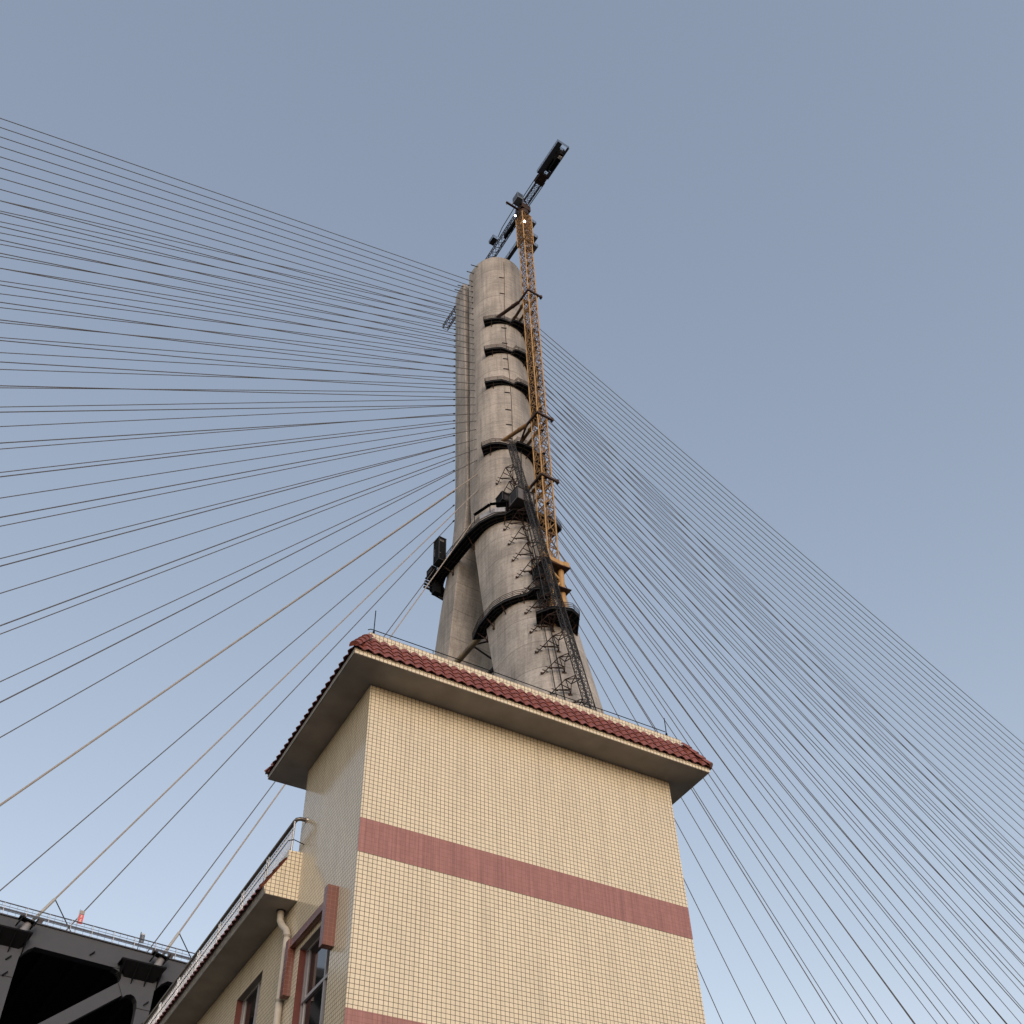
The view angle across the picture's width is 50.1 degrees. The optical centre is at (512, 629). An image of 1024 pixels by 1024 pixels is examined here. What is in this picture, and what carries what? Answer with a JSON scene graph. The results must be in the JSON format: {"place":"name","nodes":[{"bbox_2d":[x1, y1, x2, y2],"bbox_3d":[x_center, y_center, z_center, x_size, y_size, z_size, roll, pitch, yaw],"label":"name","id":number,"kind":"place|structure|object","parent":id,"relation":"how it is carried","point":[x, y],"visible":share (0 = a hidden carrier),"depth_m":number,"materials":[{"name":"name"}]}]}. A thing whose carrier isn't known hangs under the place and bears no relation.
{"place":"outdoors","nodes":[
{"label":"outdoors","id":0,"kind":"place"},
{"bbox_2d":[143,611,712,1023],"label":"tiled building","id":1,"kind":"structure","parent":0,"point":[476,846],"depth_m":23.88,"materials":[{"name":"beige tile"}]},
{"bbox_2d":[234,970,262,1023],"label":"window","id":2,"kind":"structure","parent":1,"relation":"in","point":[247,1003],"depth_m":25.30,"materials":[{"name":"paint"}]},
{"bbox_2d":[292,926,329,1023],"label":"window","id":3,"kind":"structure","parent":1,"relation":"in","point":[312,974],"depth_m":21.90,"materials":[{"name":"paint"}]},
{"bbox_2d":[0,0,1023,1023],"label":"sky","id":4,"kind":"structure","parent":0,"point":[787,235],"materials":[{"name":"blue"}]},
{"label":"ground","id":5,"kind":"structure","parent":0,"visible":0},
{"bbox_2d":[434,257,603,712],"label":"bridge pylon","id":6,"kind":"object","parent":5,"relation":"on","point":[481,579],"visible":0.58,"depth_m":203.06,"materials":[{"name":"concrete"}]},
{"bbox_2d":[0,900,203,1023],"bbox_3d":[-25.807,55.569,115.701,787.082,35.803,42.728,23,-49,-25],"label":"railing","id":7,"kind":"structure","parent":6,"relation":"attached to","point":[51,975],"depth_m":99.18,"materials":[{"name":"grey metal"}]},
{"bbox_2d":[0,479,454,737],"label":"stay cable","id":8,"kind":"object","parent":7,"relation":"attached to","point":[211,617],"visible":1,"depth_m":171.09,"materials":[{"name":"grey metal"}]},
{"bbox_2d":[0,470,454,681],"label":"stay cable","id":9,"kind":"object","parent":7,"relation":"attached to","point":[213,582],"visible":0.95,"depth_m":174.97,"materials":[{"name":"grey metal"}]},
{"bbox_2d":[0,460,454,634],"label":"stay cable","id":10,"kind":"object","parent":7,"relation":"attached to","point":[213,552],"visible":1,"depth_m":178.27,"materials":[{"name":"grey metal"}]},
{"bbox_2d":[0,451,454,593],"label":"stay cable","id":11,"kind":"object","parent":7,"relation":"attached to","point":[213,526],"visible":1,"depth_m":181.42,"materials":[{"name":"grey metal"}]},
{"bbox_2d":[0,444,454,558],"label":"stay cable","id":12,"kind":"object","parent":7,"relation":"attached to","point":[208,506],"visible":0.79,"depth_m":182.56,"materials":[{"name":"grey metal"}]},
{"bbox_2d":[0,427,454,498],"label":"stay cable","id":13,"kind":"object","parent":7,"relation":"attached to","point":[214,465],"visible":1,"depth_m":189.32,"materials":[{"name":"grey metal"}]},
{"bbox_2d":[0,405,462,412],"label":"stay cable","id":14,"kind":"object","parent":7,"relation":"attached to","point":[216,408],"visible":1,"depth_m":168.85,"materials":[{"name":"grey metal"}]},
{"bbox_2d":[0,421,473,476],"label":"stay cable","id":15,"kind":"object","parent":7,"relation":"attached to","point":[218,451],"visible":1,"depth_m":161.24,"materials":[{"name":"grey metal"}]},
{"bbox_2d":[0,385,474,397],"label":"stay cable","id":16,"kind":"object","parent":7,"relation":"attached to","point":[221,391],"visible":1,"depth_m":172.74,"materials":[{"name":"grey metal"}]},
{"bbox_2d":[0,361,474,390],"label":"stay cable","id":17,"kind":"object","parent":7,"relation":"attached to","point":[220,375],"visible":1,"depth_m":175.19,"materials":[{"name":"grey metal"}]},
{"bbox_2d":[0,439,475,566],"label":"stay cable","id":18,"kind":"object","parent":7,"relation":"attached to","point":[216,508],"visible":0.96,"depth_m":151.62,"materials":[{"name":"grey metal"}]},
{"bbox_2d":[0,429,475,517],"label":"stay cable","id":19,"kind":"object","parent":7,"relation":"attached to","point":[216,477],"visible":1,"depth_m":156.77,"materials":[{"name":"grey metal"}]},
{"bbox_2d":[0,413,475,443],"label":"stay cable","id":20,"kind":"object","parent":7,"relation":"attached to","point":[218,429],"visible":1,"depth_m":165.10,"materials":[{"name":"grey metal"}]},
{"bbox_2d":[0,460,476,702],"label":"stay cable","id":21,"kind":"object","parent":7,"relation":"attached to","point":[214,593],"visible":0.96,"depth_m":139.62,"materials":[{"name":"grey metal"}]},
{"bbox_2d":[0,448,476,625],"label":"stay cable","id":22,"kind":"object","parent":7,"relation":"attached to","point":[215,545],"visible":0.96,"depth_m":145.97,"materials":[{"name":"grey metal"}]},
{"bbox_2d":[0,473,477,805],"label":"stay cable","id":23,"kind":"object","parent":7,"relation":"attached to","point":[93,740],"visible":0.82,"depth_m":130.82,"materials":[{"name":"grey metal"}]},
{"bbox_2d":[31,490,477,930],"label":"stay cable","id":24,"kind":"object","parent":7,"relation":"attached to","point":[51,902],"visible":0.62,"depth_m":122.11,"materials":[{"name":"grey metal"}]},
{"bbox_2d":[66,520,454,929],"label":"stay cable","id":25,"kind":"object","parent":7,"relation":"attached to","point":[250,735],"visible":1,"depth_m":163.64,"materials":[{"name":"grey metal"}]},
{"bbox_2d":[162,514,478,963],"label":"stay cable","id":26,"kind":"object","parent":7,"relation":"attached to","point":[176,936],"visible":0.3,"depth_m":116.13,"materials":[{"name":"grey metal"}]},
{"bbox_2d":[0,505,454,890],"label":"stay cable","id":27,"kind":"object","parent":6,"relation":"attached to","point":[209,712],"visible":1,"depth_m":161.59,"materials":[{"name":"grey metal"}]},
{"bbox_2d":[0,156,472,303],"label":"stay cable","id":28,"kind":"object","parent":6,"relation":"attached to","point":[223,225],"visible":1,"depth_m":207.22,"materials":[{"name":"grey metal"}]},
{"bbox_2d":[0,146,472,297],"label":"stay cable","id":29,"kind":"object","parent":6,"relation":"attached to","point":[223,217],"visible":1,"depth_m":209.07,"materials":[{"name":"grey metal"}]},
{"bbox_2d":[0,167,472,308],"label":"stay cable","id":30,"kind":"object","parent":6,"relation":"attached to","point":[223,234],"visible":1,"depth_m":205.33,"materials":[{"name":"grey metal"}]},
{"bbox_2d":[0,127,472,286],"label":"stay cable","id":31,"kind":"object","parent":6,"relation":"attached to","point":[223,202],"visible":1,"depth_m":212.37,"materials":[{"name":"grey metal"}]},
{"bbox_2d":[0,118,472,281],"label":"stay cable","id":32,"kind":"object","parent":6,"relation":"attached to","point":[224,195],"visible":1,"depth_m":214.80,"materials":[{"name":"grey metal"}]},
{"bbox_2d":[0,213,473,331],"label":"stay cable","id":33,"kind":"object","parent":6,"relation":"attached to","point":[225,269],"visible":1,"depth_m":198.35,"materials":[{"name":"grey metal"}]},
{"bbox_2d":[0,319,473,375],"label":"stay cable","id":34,"kind":"object","parent":6,"relation":"attached to","point":[220,345],"visible":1,"depth_m":181.15,"materials":[{"name":"grey metal"}]},
{"bbox_2d":[0,268,473,355],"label":"stay cable","id":35,"kind":"object","parent":6,"relation":"attached to","point":[221,309],"visible":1,"depth_m":188.27,"materials":[{"name":"grey metal"}]},
{"bbox_2d":[0,284,473,362],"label":"stay cable","id":36,"kind":"object","parent":6,"relation":"attached to","point":[221,321],"visible":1,"depth_m":186.14,"materials":[{"name":"grey metal"}]},
{"bbox_2d":[0,226,473,338],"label":"stay cable","id":37,"kind":"object","parent":6,"relation":"attached to","point":[224,279],"visible":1,"depth_m":195.59,"materials":[{"name":"grey metal"}]},
{"bbox_2d":[0,239,473,344],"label":"stay cable","id":38,"kind":"object","parent":6,"relation":"attached to","point":[222,288],"visible":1,"depth_m":193.04,"materials":[{"name":"grey metal"}]},
{"bbox_2d":[0,253,473,349],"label":"stay cable","id":39,"kind":"object","parent":6,"relation":"attached to","point":[221,298],"visible":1,"depth_m":190.66,"materials":[{"name":"grey metal"}]},
{"bbox_2d":[0,200,473,325],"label":"stay cable","id":40,"kind":"object","parent":6,"relation":"attached to","point":[223,259],"visible":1,"depth_m":199.51,"materials":[{"name":"grey metal"}]},
{"bbox_2d":[0,189,473,319],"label":"stay cable","id":41,"kind":"object","parent":6,"relation":"attached to","point":[222,250],"visible":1,"depth_m":201.46,"materials":[{"name":"grey metal"}]},
{"bbox_2d":[0,178,473,314],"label":"stay cable","id":42,"kind":"object","parent":6,"relation":"attached to","point":[225,242],"visible":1,"depth_m":203.73,"materials":[{"name":"grey metal"}]},
{"bbox_2d":[1,137,472,291],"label":"stay cable","id":43,"kind":"object","parent":6,"relation":"attached to","point":[223,210],"visible":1,"depth_m":211.23,"materials":[{"name":"grey metal"}]},
{"bbox_2d":[0,340,474,383],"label":"stay cable","id":44,"kind":"object","parent":6,"relation":"attached to","point":[221,360],"visible":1,"depth_m":178.12,"materials":[{"name":"grey metal"}]},
{"bbox_2d":[0,302,474,369],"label":"stay cable","id":45,"kind":"object","parent":6,"relation":"attached to","point":[221,333],"visible":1,"depth_m":184.10,"materials":[{"name":"grey metal"}]},
{"bbox_2d":[429,501,561,600],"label":"long wraparound platform","id":46,"kind":"structure","parent":6,"relation":"attached to","point":[468,540],"depth_m":195.97,"materials":[{"name":"black paint"}]},
{"bbox_2d":[443,139,571,629],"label":"tower crane","id":47,"kind":"object","parent":6,"relation":"attached to","point":[554,158],"visible":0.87,"depth_m":225.14,"materials":[{"name":"orange paint"}]},
{"bbox_2d":[483,314,536,356],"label":"curved platform","id":48,"kind":"structure","parent":6,"relation":"attached to","point":[512,322],"depth_m":241.40,"materials":[{"name":"black paint"}]},
{"bbox_2d":[472,581,548,642],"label":"leg platform","id":49,"kind":"structure","parent":6,"relation":"attached to","point":[490,617],"depth_m":175.80,"materials":[{"name":"black paint"}]},
{"bbox_2d":[484,344,538,385],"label":"curved platform","id":50,"kind":"structure","parent":6,"relation":"attached to","point":[520,355],"depth_m":233.36,"materials":[{"name":"black paint"}]},
{"bbox_2d":[484,376,541,423],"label":"curved platform","id":51,"kind":"structure","parent":6,"relation":"attached to","point":[517,385],"depth_m":225.13,"materials":[{"name":"black paint"}]},
{"bbox_2d":[481,437,547,484],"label":"curved platform","id":52,"kind":"structure","parent":6,"relation":"attached to","point":[525,449],"depth_m":210.10,"materials":[{"name":"black paint"}]},
{"bbox_2d":[495,442,596,710],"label":"hoist mast","id":53,"kind":"object","parent":6,"relation":"attached to","point":[556,589],"visible":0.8,"depth_m":171.62,"materials":[{"name":"metal"}]},
{"bbox_2d":[531,555,553,608],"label":"machinery cage","id":54,"kind":"object","parent":53,"relation":"attached to","point":[539,571],"visible":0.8,"depth_m":173.28,"materials":[{"name":"metal"}]},
{"bbox_2d":[535,600,579,635],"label":"crane foot platform","id":55,"kind":"structure","parent":6,"relation":"attached to","point":[572,614],"depth_m":168.16,"materials":[{"name":"black paint"}]},
{"bbox_2d":[565,585,836,1023],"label":"stay cable","id":56,"kind":"object","parent":6,"relation":"attached to","point":[713,825],"visible":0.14,"depth_m":169.03,"materials":[{"name":"grey metal"}]},
{"bbox_2d":[547,535,877,1023],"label":"stay cable","id":57,"kind":"object","parent":6,"relation":"attached to","point":[726,800],"visible":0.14,"depth_m":176.37,"materials":[{"name":"grey metal"}]},
{"bbox_2d":[559,552,891,1023],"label":"stay cable","id":58,"kind":"object","parent":6,"relation":"attached to","point":[730,794],"visible":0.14,"depth_m":220.91,"materials":[{"name":"grey metal"}]},
{"bbox_2d":[541,512,914,1023],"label":"stay cable","id":59,"kind":"object","parent":6,"relation":"attached to","point":[743,789],"visible":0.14,"depth_m":182.64,"materials":[{"name":"grey metal"}]},
{"bbox_2d":[540,498,947,1023],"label":"stay cable","id":60,"kind":"object","parent":6,"relation":"attached to","point":[758,780],"visible":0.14,"depth_m":187.28,"materials":[{"name":"grey metal"}]},
{"bbox_2d":[537,492,957,1023],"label":"stay cable","id":61,"kind":"object","parent":6,"relation":"attached to","point":[755,768],"visible":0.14,"depth_m":230.78,"materials":[{"name":"grey metal"}]},
{"bbox_2d":[560,531,936,1023],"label":"stay cable","id":62,"kind":"object","parent":6,"relation":"attached to","point":[750,779],"visible":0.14,"depth_m":227.63,"materials":[{"name":"grey metal"}]},
{"bbox_2d":[546,495,978,1023],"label":"stay cable","id":63,"kind":"object","parent":6,"relation":"attached to","point":[773,773],"visible":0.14,"depth_m":191.58,"materials":[{"name":"grey metal"}]},
{"bbox_2d":[555,507,974,1023],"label":"stay cable","id":64,"kind":"object","parent":6,"relation":"attached to","point":[779,783],"visible":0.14,"depth_m":232.89,"materials":[{"name":"grey metal"}]},
{"bbox_2d":[548,489,990,1023],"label":"stay cable","id":65,"kind":"object","parent":6,"relation":"attached to","point":[773,761],"visible":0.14,"depth_m":235.96,"materials":[{"name":"grey metal"}]},
{"bbox_2d":[525,321,1023,750],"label":"stay cable","id":66,"kind":"object","parent":6,"relation":"attached to","point":[780,541],"depth_m":261.64,"materials":[{"name":"grey metal"}]},
{"bbox_2d":[548,482,1005,1023],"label":"stay cable","id":67,"kind":"object","parent":6,"relation":"attached to","point":[742,712],"visible":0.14,"depth_m":239.37,"materials":[{"name":"grey metal"}]},
{"bbox_2d":[533,442,1023,994],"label":"stay cable","id":68,"kind":"object","parent":6,"relation":"attached to","point":[785,726],"visible":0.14,"depth_m":246.32,"materials":[{"name":"grey metal"}]},
{"bbox_2d":[534,440,1023,942],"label":"stay cable","id":69,"kind":"object","parent":6,"relation":"attached to","point":[790,703],"visible":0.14,"depth_m":212.88,"materials":[{"name":"grey metal"}]},
{"bbox_2d":[534,427,1023,906],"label":"stay cable","id":70,"kind":"object","parent":6,"relation":"attached to","point":[790,678],"visible":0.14,"depth_m":219.92,"materials":[{"name":"grey metal"}]},
{"bbox_2d":[534,324,1023,743],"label":"stay cable","id":71,"kind":"object","parent":6,"relation":"attached to","point":[779,534],"depth_m":263.78,"materials":[{"name":"grey metal"}]},
{"bbox_2d":[535,438,1023,979],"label":"stay cable","id":72,"kind":"object","parent":6,"relation":"attached to","point":[787,718],"visible":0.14,"depth_m":248.39,"materials":[{"name":"grey plastic"}]},
{"bbox_2d":[536,341,1022,763],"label":"stay cable","id":73,"kind":"object","parent":6,"relation":"attached to","point":[782,554],"depth_m":257.23,"materials":[{"name":"grey plastic"}]},
{"bbox_2d":[536,436,1023,923],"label":"stay cable","id":74,"kind":"object","parent":6,"relation":"attached to","point":[784,684],"visible":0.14,"depth_m":216.92,"materials":[{"name":"grey plastic"}]},
{"bbox_2d":[536,357,1023,786],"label":"stay cable","id":75,"kind":"object","parent":6,"relation":"attached to","point":[783,574],"depth_m":250.54,"materials":[{"name":"grey plastic"}]},
{"bbox_2d":[536,352,1023,778],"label":"stay cable","id":76,"kind":"object","parent":6,"relation":"attached to","point":[784,569],"depth_m":252.71,"materials":[{"name":"grey plastic"}]},
{"bbox_2d":[554,495,1006,1023],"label":"stay cable","id":77,"kind":"object","parent":6,"relation":"attached to","point":[792,773],"visible":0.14,"depth_m":194.98,"materials":[{"name":"grey plastic"}]},
{"bbox_2d":[540,371,1023,801],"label":"stay cable","id":78,"kind":"object","parent":6,"relation":"attached to","point":[785,589],"depth_m":245.97,"materials":[{"name":"grey metal"}]},
{"bbox_2d":[541,340,1022,756],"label":"stay cable","id":79,"kind":"object","parent":6,"relation":"attached to","point":[782,548],"depth_m":259.46,"materials":[{"name":"grey metal"}]},
{"bbox_2d":[541,420,1023,881],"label":"stay cable","id":80,"kind":"object","parent":6,"relation":"attached to","point":[787,655],"visible":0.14,"depth_m":225.79,"materials":[{"name":"grey metal"}]},
{"bbox_2d":[541,367,1023,793],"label":"stay cable","id":81,"kind":"object","parent":6,"relation":"attached to","point":[783,581],"depth_m":248.27,"materials":[{"name":"grey metal"}]},
{"bbox_2d":[541,418,1023,927],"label":"stay cable","id":82,"kind":"object","parent":6,"relation":"attached to","point":[792,683],"visible":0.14,"depth_m":258.00,"materials":[{"name":"grey metal"}]},
{"bbox_2d":[542,428,1023,893],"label":"stay cable","id":83,"kind":"object","parent":6,"relation":"attached to","point":[790,668],"visible":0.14,"depth_m":222.78,"materials":[{"name":"grey metal"}]},
{"bbox_2d":[542,409,1023,858],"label":"stay cable","id":84,"kind":"object","parent":6,"relation":"attached to","point":[789,639],"visible":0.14,"depth_m":231.06,"materials":[{"name":"grey metal"}]},
{"bbox_2d":[542,402,1023,847],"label":"stay cable","id":85,"kind":"object","parent":6,"relation":"attached to","point":[786,628],"visible":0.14,"depth_m":233.87,"materials":[{"name":"grey metal"}]},
{"bbox_2d":[542,396,1023,837],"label":"stay cable","id":86,"kind":"object","parent":6,"relation":"attached to","point":[786,620],"visible":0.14,"depth_m":236.41,"materials":[{"name":"grey metal"}]},
{"bbox_2d":[542,378,1023,810],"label":"stay cable","id":87,"kind":"object","parent":6,"relation":"attached to","point":[786,597],"depth_m":243.58,"materials":[{"name":"grey metal"}]},
{"bbox_2d":[542,351,1023,771],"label":"stay cable","id":88,"kind":"object","parent":6,"relation":"attached to","point":[784,562],"depth_m":255.00,"materials":[{"name":"grey metal"}]},
{"bbox_2d":[543,426,1023,939],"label":"stay cable","id":89,"kind":"object","parent":6,"relation":"attached to","point":[794,695],"visible":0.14,"depth_m":255.73,"materials":[{"name":"grey metal"}]},
{"bbox_2d":[543,440,1023,965],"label":"stay cable","id":90,"kind":"object","parent":6,"relation":"attached to","point":[775,694],"visible":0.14,"depth_m":251.00,"materials":[{"name":"grey metal"}]},
{"bbox_2d":[544,459,1023,963],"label":"stay cable","id":91,"kind":"object","parent":6,"relation":"attached to","point":[792,720],"visible":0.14,"depth_m":208.68,"materials":[{"name":"grey metal"}]},
{"bbox_2d":[544,417,1023,869],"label":"stay cable","id":92,"kind":"object","parent":6,"relation":"attached to","point":[787,646],"visible":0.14,"depth_m":228.44,"materials":[{"name":"grey metal"}]},
{"bbox_2d":[544,409,1023,905],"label":"stay cable","id":93,"kind":"object","parent":6,"relation":"attached to","point":[789,663],"visible":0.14,"depth_m":262.41,"materials":[{"name":"grey metal"}]},
{"bbox_2d":[545,393,1023,828],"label":"stay cable","id":94,"kind":"object","parent":6,"relation":"attached to","point":[785,612],"visible":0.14,"depth_m":238.65,"materials":[{"name":"grey metal"}]},
{"bbox_2d":[545,387,1023,819],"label":"stay cable","id":95,"kind":"object","parent":6,"relation":"attached to","point":[786,605],"depth_m":241.10,"materials":[{"name":"grey metal"}]},
{"bbox_2d":[545,435,1023,952],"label":"stay cable","id":96,"kind":"object","parent":6,"relation":"attached to","point":[793,703],"visible":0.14,"depth_m":253.41,"materials":[{"name":"grey metal"}]},
{"bbox_2d":[545,392,1023,875],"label":"stay cable","id":97,"kind":"object","parent":6,"relation":"attached to","point":[782,631],"depth_m":268.96,"materials":[{"name":"grey metal"}]},
{"bbox_2d":[547,478,1023,1012],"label":"stay cable","id":98,"kind":"object","parent":6,"relation":"attached to","point":[793,754],"visible":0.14,"depth_m":199.91,"materials":[{"name":"grey metal"}]},
{"bbox_2d":[548,470,1023,986],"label":"stay cable","id":99,"kind":"object","parent":6,"relation":"attached to","point":[796,739],"visible":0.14,"depth_m":204.46,"materials":[{"name":"grey metal"}]},
{"bbox_2d":[549,467,1023,1009],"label":"stay cable","id":100,"kind":"object","parent":6,"relation":"attached to","point":[797,751],"visible":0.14,"depth_m":243.49,"materials":[{"name":"grey metal"}]},
{"bbox_2d":[555,482,1020,1023],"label":"stay cable","id":101,"kind":"object","parent":6,"relation":"attached to","point":[799,766],"visible":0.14,"depth_m":240.65,"materials":[{"name":"grey metal"}]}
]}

